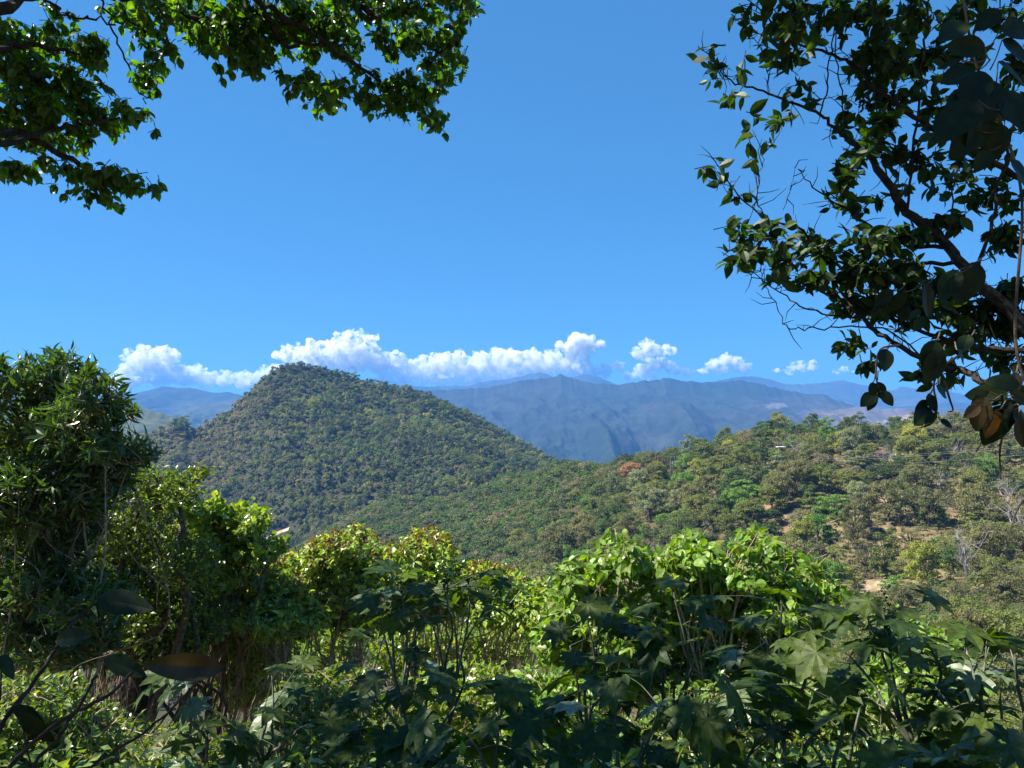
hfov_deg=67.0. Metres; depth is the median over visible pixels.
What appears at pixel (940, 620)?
thin crowned tree
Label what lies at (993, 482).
spreading tree
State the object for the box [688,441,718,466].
broadleaf tree
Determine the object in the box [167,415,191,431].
broadleaf tree
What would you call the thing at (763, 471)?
spreading tree
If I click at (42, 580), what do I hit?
lance leaved tree
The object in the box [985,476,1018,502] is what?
leafless shrub
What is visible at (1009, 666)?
thin crowned tree
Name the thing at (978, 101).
climbing vine
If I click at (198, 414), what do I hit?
ridge
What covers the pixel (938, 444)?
slender tree
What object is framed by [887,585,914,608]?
broadleaf tree
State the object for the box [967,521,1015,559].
broadleaf tree
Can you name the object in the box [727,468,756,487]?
spreading tree
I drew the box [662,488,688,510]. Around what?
thin crowned tree
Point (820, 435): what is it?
thin crowned tree
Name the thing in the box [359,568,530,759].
castor plant
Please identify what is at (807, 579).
bright green shrub
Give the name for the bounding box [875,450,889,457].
shed
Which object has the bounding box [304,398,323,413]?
broadleaf tree
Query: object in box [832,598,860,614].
broadleaf tree
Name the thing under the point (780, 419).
broadleaf tree
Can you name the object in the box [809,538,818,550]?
leafless shrub
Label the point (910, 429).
broadleaf tree
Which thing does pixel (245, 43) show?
overhanging tree
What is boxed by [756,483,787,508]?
broadleaf tree
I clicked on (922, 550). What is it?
broadleaf tree
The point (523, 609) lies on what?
red tipped shrub
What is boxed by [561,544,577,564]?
slender tree
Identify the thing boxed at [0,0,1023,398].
sky
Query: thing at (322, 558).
red tipped shrub
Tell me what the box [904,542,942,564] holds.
spreading tree
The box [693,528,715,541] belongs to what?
spreading tree
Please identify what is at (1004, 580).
broadleaf tree
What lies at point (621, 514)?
broadleaf tree
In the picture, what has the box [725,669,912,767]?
castor plant
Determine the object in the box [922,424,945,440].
broadleaf tree
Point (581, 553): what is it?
thin crowned tree
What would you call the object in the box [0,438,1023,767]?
ground
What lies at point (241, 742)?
castor plant
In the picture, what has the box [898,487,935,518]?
thin crowned tree
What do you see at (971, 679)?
castor plant
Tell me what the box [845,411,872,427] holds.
pine tree
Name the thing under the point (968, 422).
slender tree
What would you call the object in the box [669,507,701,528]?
broadleaf tree
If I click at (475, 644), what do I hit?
leafy shrub
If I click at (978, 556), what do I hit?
thin crowned tree
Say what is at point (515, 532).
broadleaf tree
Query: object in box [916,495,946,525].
broadleaf tree
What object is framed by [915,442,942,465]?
broadleaf tree
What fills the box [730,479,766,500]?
spreading tree
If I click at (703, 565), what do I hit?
bright green shrub
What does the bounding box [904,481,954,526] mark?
thin crowned tree
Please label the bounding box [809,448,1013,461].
power line
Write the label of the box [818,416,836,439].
slender tree
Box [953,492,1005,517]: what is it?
spreading tree
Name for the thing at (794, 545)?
broadleaf tree
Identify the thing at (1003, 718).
thin crowned tree
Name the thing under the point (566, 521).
broadleaf tree
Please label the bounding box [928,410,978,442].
thin crowned tree
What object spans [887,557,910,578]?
thin crowned tree
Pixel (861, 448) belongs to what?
broadleaf tree
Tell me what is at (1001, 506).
broadleaf tree
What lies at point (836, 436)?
spreading tree
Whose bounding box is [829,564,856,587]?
spreading tree
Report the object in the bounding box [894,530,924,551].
thin crowned tree
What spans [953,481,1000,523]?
broadleaf tree
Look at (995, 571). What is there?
thin crowned tree
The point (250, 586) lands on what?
red tipped shrub
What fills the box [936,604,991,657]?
broadleaf tree
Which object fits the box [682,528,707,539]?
broadleaf tree
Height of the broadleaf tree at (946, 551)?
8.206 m
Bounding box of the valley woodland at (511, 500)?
[90,458,630,701]
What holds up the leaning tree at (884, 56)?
on the ground at (870, 584)
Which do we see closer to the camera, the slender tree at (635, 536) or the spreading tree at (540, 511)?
the slender tree at (635, 536)
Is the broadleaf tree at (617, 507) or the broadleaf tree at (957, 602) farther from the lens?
the broadleaf tree at (617, 507)
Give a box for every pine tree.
[713,426,731,446]
[751,424,769,440]
[762,419,781,435]
[770,411,785,429]
[801,413,819,425]
[834,415,854,433]
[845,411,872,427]
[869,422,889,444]
[884,416,902,433]
[888,416,907,432]
[908,411,923,427]
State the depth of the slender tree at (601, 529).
288.97 m
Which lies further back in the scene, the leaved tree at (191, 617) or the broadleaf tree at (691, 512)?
the broadleaf tree at (691, 512)
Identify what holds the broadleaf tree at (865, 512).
on the ground at (870, 584)
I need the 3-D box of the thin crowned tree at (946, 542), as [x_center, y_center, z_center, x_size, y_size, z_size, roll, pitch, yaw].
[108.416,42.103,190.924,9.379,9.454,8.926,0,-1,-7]
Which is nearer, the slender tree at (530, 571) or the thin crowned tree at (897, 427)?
the slender tree at (530, 571)
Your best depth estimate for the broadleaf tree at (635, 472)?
334.40 m
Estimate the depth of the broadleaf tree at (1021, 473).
238.50 m
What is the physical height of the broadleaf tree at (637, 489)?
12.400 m
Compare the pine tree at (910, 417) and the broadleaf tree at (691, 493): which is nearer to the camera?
the broadleaf tree at (691, 493)
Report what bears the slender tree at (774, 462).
on the ground at (870, 584)
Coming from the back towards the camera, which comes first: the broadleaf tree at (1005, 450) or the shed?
the shed
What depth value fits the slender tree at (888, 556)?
196.34 m
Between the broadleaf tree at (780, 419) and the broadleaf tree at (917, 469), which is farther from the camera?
the broadleaf tree at (780, 419)
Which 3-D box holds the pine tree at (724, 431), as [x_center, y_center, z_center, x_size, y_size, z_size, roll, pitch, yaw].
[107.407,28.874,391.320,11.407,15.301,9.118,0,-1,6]
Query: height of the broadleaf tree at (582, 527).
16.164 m
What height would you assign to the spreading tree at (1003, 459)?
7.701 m
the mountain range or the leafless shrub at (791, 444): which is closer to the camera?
the leafless shrub at (791, 444)
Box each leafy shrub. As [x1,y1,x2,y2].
[0,651,140,767]
[71,709,233,767]
[196,628,296,744]
[230,628,371,742]
[248,659,399,767]
[368,618,535,733]
[374,652,513,767]
[490,658,635,767]
[617,669,795,767]
[783,673,1004,764]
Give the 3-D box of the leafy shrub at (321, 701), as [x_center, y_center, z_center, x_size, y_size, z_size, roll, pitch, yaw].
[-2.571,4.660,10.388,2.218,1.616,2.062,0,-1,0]
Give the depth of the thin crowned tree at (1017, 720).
48.58 m
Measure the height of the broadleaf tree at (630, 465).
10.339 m
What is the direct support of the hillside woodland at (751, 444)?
on the ground at (870, 584)
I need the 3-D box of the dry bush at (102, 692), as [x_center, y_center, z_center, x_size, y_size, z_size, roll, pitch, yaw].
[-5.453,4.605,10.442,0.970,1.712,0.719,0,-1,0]
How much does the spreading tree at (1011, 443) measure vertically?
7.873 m
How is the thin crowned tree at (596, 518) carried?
on the ground at (870, 584)
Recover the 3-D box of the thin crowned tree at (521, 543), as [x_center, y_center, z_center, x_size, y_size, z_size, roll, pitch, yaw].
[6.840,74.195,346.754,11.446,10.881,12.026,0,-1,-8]
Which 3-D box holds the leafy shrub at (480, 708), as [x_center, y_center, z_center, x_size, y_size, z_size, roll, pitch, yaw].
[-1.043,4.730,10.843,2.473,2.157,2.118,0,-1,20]
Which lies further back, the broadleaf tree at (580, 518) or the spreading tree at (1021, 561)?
the broadleaf tree at (580, 518)
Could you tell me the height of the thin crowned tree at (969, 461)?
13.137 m
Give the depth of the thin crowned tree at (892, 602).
152.91 m
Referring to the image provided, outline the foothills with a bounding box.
[818,406,1023,426]
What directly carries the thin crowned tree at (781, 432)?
on the ground at (870, 584)
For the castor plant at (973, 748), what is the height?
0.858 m
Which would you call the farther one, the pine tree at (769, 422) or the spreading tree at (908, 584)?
the pine tree at (769, 422)
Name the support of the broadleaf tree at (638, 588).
on the ground at (870, 584)
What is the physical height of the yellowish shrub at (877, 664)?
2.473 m
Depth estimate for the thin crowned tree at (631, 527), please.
274.58 m
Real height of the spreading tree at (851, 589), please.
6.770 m
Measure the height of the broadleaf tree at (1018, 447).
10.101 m
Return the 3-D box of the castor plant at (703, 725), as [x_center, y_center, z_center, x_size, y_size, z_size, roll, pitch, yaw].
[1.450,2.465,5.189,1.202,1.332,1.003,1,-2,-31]
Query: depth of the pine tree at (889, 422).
340.71 m
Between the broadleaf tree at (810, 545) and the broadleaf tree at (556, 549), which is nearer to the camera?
the broadleaf tree at (810, 545)
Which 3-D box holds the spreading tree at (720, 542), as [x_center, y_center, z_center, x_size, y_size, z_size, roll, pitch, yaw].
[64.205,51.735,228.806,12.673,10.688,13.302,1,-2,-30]
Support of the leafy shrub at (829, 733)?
on the ground at (870, 584)
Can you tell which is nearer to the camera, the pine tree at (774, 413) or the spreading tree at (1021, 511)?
the spreading tree at (1021, 511)
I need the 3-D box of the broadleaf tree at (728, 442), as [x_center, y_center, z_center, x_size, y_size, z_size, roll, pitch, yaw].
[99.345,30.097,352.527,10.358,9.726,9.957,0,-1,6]
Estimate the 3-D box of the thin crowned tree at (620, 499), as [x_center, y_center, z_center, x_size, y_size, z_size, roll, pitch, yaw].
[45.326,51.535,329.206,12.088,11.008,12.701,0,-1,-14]
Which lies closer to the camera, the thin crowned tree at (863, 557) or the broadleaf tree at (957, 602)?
the broadleaf tree at (957, 602)
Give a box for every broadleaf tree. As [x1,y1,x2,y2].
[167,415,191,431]
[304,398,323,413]
[504,528,527,545]
[538,523,577,563]
[558,516,571,525]
[567,511,596,538]
[573,520,598,548]
[576,548,602,564]
[577,538,605,551]
[599,502,627,526]
[611,511,639,532]
[619,462,645,476]
[620,578,655,603]
[626,468,650,495]
[630,483,670,519]
[630,538,647,547]
[632,483,653,501]
[644,461,670,484]
[646,479,669,493]
[667,471,698,496]
[667,478,689,502]
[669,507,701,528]
[676,478,709,510]
[679,433,701,455]
[681,493,711,524]
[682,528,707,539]
[688,438,708,454]
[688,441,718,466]
[696,461,724,489]
[705,495,734,515]
[712,513,740,536]
[719,439,737,445]
[719,466,750,492]
[719,486,751,514]
[722,527,748,557]
[727,445,753,466]
[731,499,767,527]
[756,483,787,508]
[762,471,790,493]
[762,471,800,508]
[768,414,792,430]
[772,459,803,494]
[772,534,788,542]
[778,536,825,563]
[780,530,804,542]
[783,536,813,559]
[784,458,820,498]
[800,466,835,495]
[801,513,836,541]
[822,560,853,586]
[831,633,865,666]
[832,469,863,494]
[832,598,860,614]
[837,426,864,454]
[837,495,875,532]
[838,634,878,673]
[839,613,882,653]
[845,480,869,510]
[850,443,877,468]
[862,477,907,521]
[885,478,910,497]
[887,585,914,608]
[892,434,928,459]
[894,420,919,429]
[896,423,928,451]
[897,469,921,489]
[898,463,941,488]
[898,540,947,582]
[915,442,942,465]
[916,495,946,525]
[922,414,949,437]
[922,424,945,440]
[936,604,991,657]
[939,545,973,574]
[943,432,978,452]
[947,595,982,612]
[953,415,971,428]
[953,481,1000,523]
[955,469,995,493]
[956,465,982,488]
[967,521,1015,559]
[968,609,1023,663]
[971,431,1003,444]
[974,452,1003,477]
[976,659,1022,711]
[981,439,1010,458]
[983,500,1019,525]
[984,573,1023,608]
[985,583,1012,609]
[1011,441,1023,458]
[1018,470,1023,480]
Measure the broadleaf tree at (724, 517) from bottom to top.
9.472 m
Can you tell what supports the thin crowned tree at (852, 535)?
on the ground at (870, 584)
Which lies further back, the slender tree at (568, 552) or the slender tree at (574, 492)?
the slender tree at (574, 492)
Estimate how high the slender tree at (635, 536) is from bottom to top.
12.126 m
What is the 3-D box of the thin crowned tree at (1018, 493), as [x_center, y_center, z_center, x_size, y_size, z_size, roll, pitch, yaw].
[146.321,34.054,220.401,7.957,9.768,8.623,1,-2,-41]
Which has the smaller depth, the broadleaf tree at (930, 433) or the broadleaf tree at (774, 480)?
the broadleaf tree at (774, 480)
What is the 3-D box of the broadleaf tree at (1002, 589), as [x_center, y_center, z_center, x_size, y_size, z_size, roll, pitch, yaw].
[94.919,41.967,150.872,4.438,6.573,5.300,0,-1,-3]
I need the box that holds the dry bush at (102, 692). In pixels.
[78,667,138,727]
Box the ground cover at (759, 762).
[0,723,1017,767]
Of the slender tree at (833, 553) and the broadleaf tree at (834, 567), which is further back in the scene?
the slender tree at (833, 553)
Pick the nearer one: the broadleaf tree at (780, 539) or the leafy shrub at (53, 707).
the leafy shrub at (53, 707)
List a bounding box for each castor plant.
[133,670,259,767]
[209,654,355,767]
[320,635,494,767]
[342,559,461,731]
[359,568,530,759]
[398,675,583,767]
[525,593,662,767]
[545,668,693,767]
[559,576,751,763]
[635,672,818,767]
[700,588,871,763]
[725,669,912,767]
[783,584,1023,760]
[849,721,1023,767]
[877,618,1023,761]
[947,639,1023,767]
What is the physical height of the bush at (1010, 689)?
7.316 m
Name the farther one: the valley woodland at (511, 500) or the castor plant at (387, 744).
the valley woodland at (511, 500)
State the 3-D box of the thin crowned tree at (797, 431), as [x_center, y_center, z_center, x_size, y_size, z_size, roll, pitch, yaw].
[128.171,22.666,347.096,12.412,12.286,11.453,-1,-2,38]
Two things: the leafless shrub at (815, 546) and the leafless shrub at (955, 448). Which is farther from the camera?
the leafless shrub at (955, 448)
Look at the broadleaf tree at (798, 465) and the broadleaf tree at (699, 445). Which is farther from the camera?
the broadleaf tree at (699, 445)
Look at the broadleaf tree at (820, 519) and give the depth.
225.98 m
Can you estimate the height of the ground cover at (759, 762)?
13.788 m
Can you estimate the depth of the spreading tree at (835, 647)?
126.41 m
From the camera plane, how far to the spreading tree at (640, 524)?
287.67 m
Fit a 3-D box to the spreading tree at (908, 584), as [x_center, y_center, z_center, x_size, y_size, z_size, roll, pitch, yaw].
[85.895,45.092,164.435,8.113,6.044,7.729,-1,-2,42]
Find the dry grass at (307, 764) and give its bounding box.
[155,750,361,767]
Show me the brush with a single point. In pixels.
(1016, 705)
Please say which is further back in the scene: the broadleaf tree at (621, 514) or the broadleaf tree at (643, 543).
the broadleaf tree at (621, 514)
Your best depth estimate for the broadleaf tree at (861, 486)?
245.03 m
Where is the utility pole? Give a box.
[668,456,676,472]
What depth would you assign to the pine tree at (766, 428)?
354.91 m
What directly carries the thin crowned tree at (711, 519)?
on the ground at (870, 584)
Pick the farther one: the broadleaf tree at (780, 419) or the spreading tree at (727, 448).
the broadleaf tree at (780, 419)
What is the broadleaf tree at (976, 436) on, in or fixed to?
on the ground at (870, 584)
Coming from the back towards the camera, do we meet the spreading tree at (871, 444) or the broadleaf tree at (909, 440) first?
the spreading tree at (871, 444)
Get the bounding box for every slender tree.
[501,558,512,570]
[525,567,538,576]
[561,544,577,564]
[566,489,579,506]
[593,520,612,538]
[605,470,619,494]
[633,523,646,540]
[685,458,702,489]
[716,486,733,510]
[750,452,761,484]
[754,428,773,457]
[765,449,785,472]
[789,512,815,543]
[798,484,817,509]
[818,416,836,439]
[825,544,845,561]
[860,422,874,444]
[867,528,901,577]
[929,438,954,474]
[962,444,978,465]
[964,421,978,441]
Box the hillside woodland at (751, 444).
[489,421,1023,634]
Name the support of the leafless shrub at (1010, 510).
on the ground at (870, 584)
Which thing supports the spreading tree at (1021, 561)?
on the ground at (870, 584)
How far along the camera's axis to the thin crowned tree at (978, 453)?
271.33 m
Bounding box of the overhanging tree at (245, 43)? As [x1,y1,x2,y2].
[0,0,485,215]
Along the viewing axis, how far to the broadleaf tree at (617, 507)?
293.94 m
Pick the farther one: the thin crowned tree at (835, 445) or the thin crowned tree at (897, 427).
the thin crowned tree at (897, 427)
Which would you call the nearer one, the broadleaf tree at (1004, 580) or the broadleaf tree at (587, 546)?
the broadleaf tree at (1004, 580)
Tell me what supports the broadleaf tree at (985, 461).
on the ground at (870, 584)
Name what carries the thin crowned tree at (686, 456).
on the ground at (870, 584)
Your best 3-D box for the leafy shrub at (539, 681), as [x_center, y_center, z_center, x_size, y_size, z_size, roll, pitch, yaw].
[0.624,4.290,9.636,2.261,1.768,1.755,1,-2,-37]
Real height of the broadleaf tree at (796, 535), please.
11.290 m
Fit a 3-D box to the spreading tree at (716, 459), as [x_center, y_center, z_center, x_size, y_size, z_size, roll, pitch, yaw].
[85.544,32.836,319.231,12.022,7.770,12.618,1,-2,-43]
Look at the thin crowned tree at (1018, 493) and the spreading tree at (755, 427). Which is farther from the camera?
the spreading tree at (755, 427)
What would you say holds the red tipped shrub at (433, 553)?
on the ground at (870, 584)
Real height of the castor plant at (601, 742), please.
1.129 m
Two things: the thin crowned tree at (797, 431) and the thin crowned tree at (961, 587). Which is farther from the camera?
the thin crowned tree at (797, 431)
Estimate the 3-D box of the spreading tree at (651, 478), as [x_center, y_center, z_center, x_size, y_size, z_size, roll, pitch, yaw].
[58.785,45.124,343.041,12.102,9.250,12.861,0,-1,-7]
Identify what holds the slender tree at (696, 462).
on the ground at (870, 584)
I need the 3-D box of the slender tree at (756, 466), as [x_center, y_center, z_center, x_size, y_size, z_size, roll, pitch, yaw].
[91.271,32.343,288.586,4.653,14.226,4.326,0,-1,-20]
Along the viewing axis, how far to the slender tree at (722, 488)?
273.70 m
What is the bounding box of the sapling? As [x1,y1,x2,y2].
[0,589,224,767]
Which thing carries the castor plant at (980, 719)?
on the ground at (870, 584)
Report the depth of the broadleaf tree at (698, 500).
274.30 m
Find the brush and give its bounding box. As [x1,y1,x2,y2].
[153,556,1023,766]
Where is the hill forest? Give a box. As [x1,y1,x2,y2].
[99,361,558,566]
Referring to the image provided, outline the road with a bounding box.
[266,527,289,538]
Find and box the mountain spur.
[885,402,1023,411]
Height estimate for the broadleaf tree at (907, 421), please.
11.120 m
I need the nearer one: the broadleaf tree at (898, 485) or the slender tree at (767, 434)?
the broadleaf tree at (898, 485)
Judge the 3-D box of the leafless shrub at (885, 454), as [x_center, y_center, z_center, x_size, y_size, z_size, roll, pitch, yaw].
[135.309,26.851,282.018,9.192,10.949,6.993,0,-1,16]
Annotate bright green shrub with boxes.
[528,523,677,722]
[634,520,792,745]
[740,547,853,762]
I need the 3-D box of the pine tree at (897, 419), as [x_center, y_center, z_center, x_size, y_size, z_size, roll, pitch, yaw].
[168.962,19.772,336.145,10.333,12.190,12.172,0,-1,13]
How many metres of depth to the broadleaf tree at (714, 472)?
301.21 m
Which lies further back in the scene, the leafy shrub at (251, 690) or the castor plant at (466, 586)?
the leafy shrub at (251, 690)
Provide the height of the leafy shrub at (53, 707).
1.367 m
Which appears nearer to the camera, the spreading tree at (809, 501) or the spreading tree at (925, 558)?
the spreading tree at (925, 558)
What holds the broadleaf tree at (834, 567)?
on the ground at (870, 584)
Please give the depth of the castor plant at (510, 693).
4.73 m
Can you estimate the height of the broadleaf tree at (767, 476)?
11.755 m
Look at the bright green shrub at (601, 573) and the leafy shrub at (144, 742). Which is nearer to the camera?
the leafy shrub at (144, 742)
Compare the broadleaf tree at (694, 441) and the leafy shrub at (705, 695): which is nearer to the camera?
the leafy shrub at (705, 695)
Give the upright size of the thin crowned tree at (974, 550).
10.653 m
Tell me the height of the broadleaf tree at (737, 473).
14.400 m
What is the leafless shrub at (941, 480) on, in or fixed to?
on the ground at (870, 584)
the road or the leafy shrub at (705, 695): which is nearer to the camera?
the leafy shrub at (705, 695)
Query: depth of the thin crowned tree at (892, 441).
291.19 m
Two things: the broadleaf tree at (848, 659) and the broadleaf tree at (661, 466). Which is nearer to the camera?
the broadleaf tree at (848, 659)
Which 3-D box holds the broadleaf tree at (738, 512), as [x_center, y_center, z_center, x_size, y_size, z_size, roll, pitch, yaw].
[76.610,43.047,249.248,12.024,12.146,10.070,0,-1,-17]
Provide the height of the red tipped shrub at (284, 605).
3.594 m
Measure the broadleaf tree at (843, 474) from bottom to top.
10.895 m
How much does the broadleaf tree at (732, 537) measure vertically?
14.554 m
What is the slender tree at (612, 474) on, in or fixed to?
on the ground at (870, 584)
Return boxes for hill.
[0,365,550,568]
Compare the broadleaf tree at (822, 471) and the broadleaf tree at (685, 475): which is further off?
the broadleaf tree at (685, 475)
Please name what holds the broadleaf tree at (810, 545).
on the ground at (870, 584)
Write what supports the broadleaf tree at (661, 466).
on the ground at (870, 584)
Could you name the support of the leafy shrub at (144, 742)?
on the ground at (870, 584)
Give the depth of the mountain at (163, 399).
5291.19 m
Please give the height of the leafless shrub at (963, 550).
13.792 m
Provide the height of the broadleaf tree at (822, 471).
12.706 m
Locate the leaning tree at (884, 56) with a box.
[686,0,1023,391]
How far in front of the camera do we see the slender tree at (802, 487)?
254.20 m
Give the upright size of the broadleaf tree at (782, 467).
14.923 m
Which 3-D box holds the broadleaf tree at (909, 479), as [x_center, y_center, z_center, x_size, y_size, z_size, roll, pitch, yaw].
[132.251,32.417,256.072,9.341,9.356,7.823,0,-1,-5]
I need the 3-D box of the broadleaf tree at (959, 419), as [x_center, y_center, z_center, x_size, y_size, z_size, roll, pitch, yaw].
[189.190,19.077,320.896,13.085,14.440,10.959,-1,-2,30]
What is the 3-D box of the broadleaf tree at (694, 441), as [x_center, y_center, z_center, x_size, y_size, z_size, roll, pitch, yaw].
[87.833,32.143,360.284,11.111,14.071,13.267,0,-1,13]
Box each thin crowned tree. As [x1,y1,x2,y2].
[515,538,534,550]
[524,561,544,575]
[542,561,559,580]
[571,549,592,567]
[577,512,599,531]
[586,535,605,549]
[605,492,634,505]
[611,512,649,538]
[641,449,669,470]
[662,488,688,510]
[662,508,698,534]
[673,453,698,470]
[696,503,731,532]
[761,428,786,441]
[782,421,811,435]
[782,450,807,477]
[797,434,825,448]
[811,426,835,438]
[824,431,856,457]
[838,520,870,549]
[848,539,882,573]
[870,598,895,615]
[875,455,907,479]
[884,437,912,459]
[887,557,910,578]
[890,422,916,436]
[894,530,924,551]
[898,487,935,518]
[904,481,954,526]
[926,437,952,453]
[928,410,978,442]
[934,535,970,559]
[936,611,958,622]
[945,580,978,601]
[946,451,984,474]
[953,526,1005,553]
[964,444,994,461]
[964,553,993,573]
[979,555,1021,579]
[984,649,1023,694]
[989,707,1015,741]
[992,521,1023,543]
[993,710,1023,743]
[999,518,1023,556]
[1008,489,1023,505]
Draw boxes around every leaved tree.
[0,341,170,723]
[2,456,245,746]
[152,490,292,767]
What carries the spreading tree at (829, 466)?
on the ground at (870, 584)
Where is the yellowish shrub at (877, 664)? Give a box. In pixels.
[856,604,994,732]
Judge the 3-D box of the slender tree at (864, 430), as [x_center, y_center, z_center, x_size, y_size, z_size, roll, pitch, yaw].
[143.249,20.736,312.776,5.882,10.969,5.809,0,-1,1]
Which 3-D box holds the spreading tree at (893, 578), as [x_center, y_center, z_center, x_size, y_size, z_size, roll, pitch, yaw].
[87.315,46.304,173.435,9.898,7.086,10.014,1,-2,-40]
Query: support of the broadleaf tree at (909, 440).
on the ground at (870, 584)
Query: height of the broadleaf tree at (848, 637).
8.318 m
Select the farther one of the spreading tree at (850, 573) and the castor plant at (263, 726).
the spreading tree at (850, 573)
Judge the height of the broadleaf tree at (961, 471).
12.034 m
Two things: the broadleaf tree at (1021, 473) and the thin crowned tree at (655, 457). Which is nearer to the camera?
the broadleaf tree at (1021, 473)
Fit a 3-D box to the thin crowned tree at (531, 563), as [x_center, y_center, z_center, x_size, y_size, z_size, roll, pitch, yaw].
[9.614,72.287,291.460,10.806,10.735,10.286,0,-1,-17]
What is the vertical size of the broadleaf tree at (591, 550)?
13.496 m
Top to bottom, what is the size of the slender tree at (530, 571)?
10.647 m
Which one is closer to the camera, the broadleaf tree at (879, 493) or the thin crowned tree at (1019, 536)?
the thin crowned tree at (1019, 536)
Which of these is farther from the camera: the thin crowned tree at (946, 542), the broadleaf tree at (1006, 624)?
the thin crowned tree at (946, 542)
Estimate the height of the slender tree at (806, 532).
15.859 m
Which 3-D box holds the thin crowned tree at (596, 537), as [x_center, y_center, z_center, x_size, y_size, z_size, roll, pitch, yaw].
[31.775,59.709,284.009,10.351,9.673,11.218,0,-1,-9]
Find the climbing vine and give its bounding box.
[860,0,1023,539]
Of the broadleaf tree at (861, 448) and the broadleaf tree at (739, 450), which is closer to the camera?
the broadleaf tree at (861, 448)
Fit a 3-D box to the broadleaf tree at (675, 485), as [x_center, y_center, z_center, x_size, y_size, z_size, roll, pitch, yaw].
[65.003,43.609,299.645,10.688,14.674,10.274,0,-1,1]
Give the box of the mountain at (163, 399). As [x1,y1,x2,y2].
[123,386,242,413]
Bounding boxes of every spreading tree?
[533,508,553,520]
[596,515,618,532]
[621,517,647,527]
[630,476,658,486]
[641,529,665,545]
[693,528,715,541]
[706,455,731,468]
[716,446,740,462]
[716,540,729,556]
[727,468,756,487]
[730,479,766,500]
[749,523,776,534]
[750,464,771,476]
[751,421,765,432]
[794,491,829,512]
[798,446,820,461]
[811,494,856,517]
[821,463,838,479]
[824,581,859,603]
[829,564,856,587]
[832,640,843,655]
[834,428,865,445]
[841,450,867,466]
[859,442,878,448]
[875,461,910,479]
[877,574,919,596]
[900,581,933,605]
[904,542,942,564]
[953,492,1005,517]
[960,510,1007,533]
[983,456,1009,472]
[988,481,1006,490]
[1003,437,1016,449]
[1003,506,1023,522]
[1015,554,1023,572]
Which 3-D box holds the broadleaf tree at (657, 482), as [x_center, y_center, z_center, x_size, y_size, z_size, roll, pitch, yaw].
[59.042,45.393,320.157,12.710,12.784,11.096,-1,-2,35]
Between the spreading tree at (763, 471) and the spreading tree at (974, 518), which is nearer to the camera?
the spreading tree at (974, 518)
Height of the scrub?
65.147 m
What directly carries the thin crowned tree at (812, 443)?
on the ground at (870, 584)
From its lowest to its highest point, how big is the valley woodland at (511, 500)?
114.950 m
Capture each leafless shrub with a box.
[777,433,803,457]
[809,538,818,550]
[871,443,893,460]
[928,468,952,490]
[946,439,969,458]
[951,523,990,576]
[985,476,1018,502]
[986,496,1023,531]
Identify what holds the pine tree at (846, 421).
on the ground at (870, 584)
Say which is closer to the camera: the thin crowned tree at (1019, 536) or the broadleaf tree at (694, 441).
the thin crowned tree at (1019, 536)
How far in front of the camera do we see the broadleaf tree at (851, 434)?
292.09 m
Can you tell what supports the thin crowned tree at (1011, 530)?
on the ground at (870, 584)
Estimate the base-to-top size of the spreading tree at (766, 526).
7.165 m
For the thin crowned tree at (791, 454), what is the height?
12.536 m
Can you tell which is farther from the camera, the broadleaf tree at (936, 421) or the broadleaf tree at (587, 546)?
the broadleaf tree at (936, 421)
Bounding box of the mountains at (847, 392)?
[399,372,1023,408]
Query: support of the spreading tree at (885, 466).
on the ground at (870, 584)
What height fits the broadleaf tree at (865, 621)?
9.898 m
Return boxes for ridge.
[0,398,195,448]
[166,401,235,427]
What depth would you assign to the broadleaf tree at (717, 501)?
262.49 m
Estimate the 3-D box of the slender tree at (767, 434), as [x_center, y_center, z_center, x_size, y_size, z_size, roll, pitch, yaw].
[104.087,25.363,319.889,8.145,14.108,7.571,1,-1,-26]
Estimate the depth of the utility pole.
359.73 m
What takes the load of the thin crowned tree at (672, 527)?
on the ground at (870, 584)
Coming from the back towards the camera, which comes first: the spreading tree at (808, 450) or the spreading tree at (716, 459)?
the spreading tree at (716, 459)
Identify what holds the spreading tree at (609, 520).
on the ground at (870, 584)
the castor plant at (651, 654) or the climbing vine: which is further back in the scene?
the castor plant at (651, 654)
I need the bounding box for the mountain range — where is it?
[420,374,853,463]
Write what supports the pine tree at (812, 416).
on the ground at (870, 584)
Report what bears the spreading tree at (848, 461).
on the ground at (870, 584)
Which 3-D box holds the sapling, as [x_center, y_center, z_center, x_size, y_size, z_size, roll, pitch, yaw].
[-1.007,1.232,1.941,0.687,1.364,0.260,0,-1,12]
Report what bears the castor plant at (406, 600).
on the ground at (870, 584)
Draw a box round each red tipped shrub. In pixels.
[165,553,289,745]
[231,570,334,767]
[268,520,397,747]
[381,525,480,711]
[453,556,559,719]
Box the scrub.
[499,433,1023,674]
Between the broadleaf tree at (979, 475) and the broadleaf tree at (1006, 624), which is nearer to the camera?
the broadleaf tree at (1006, 624)
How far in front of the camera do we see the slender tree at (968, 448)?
259.86 m

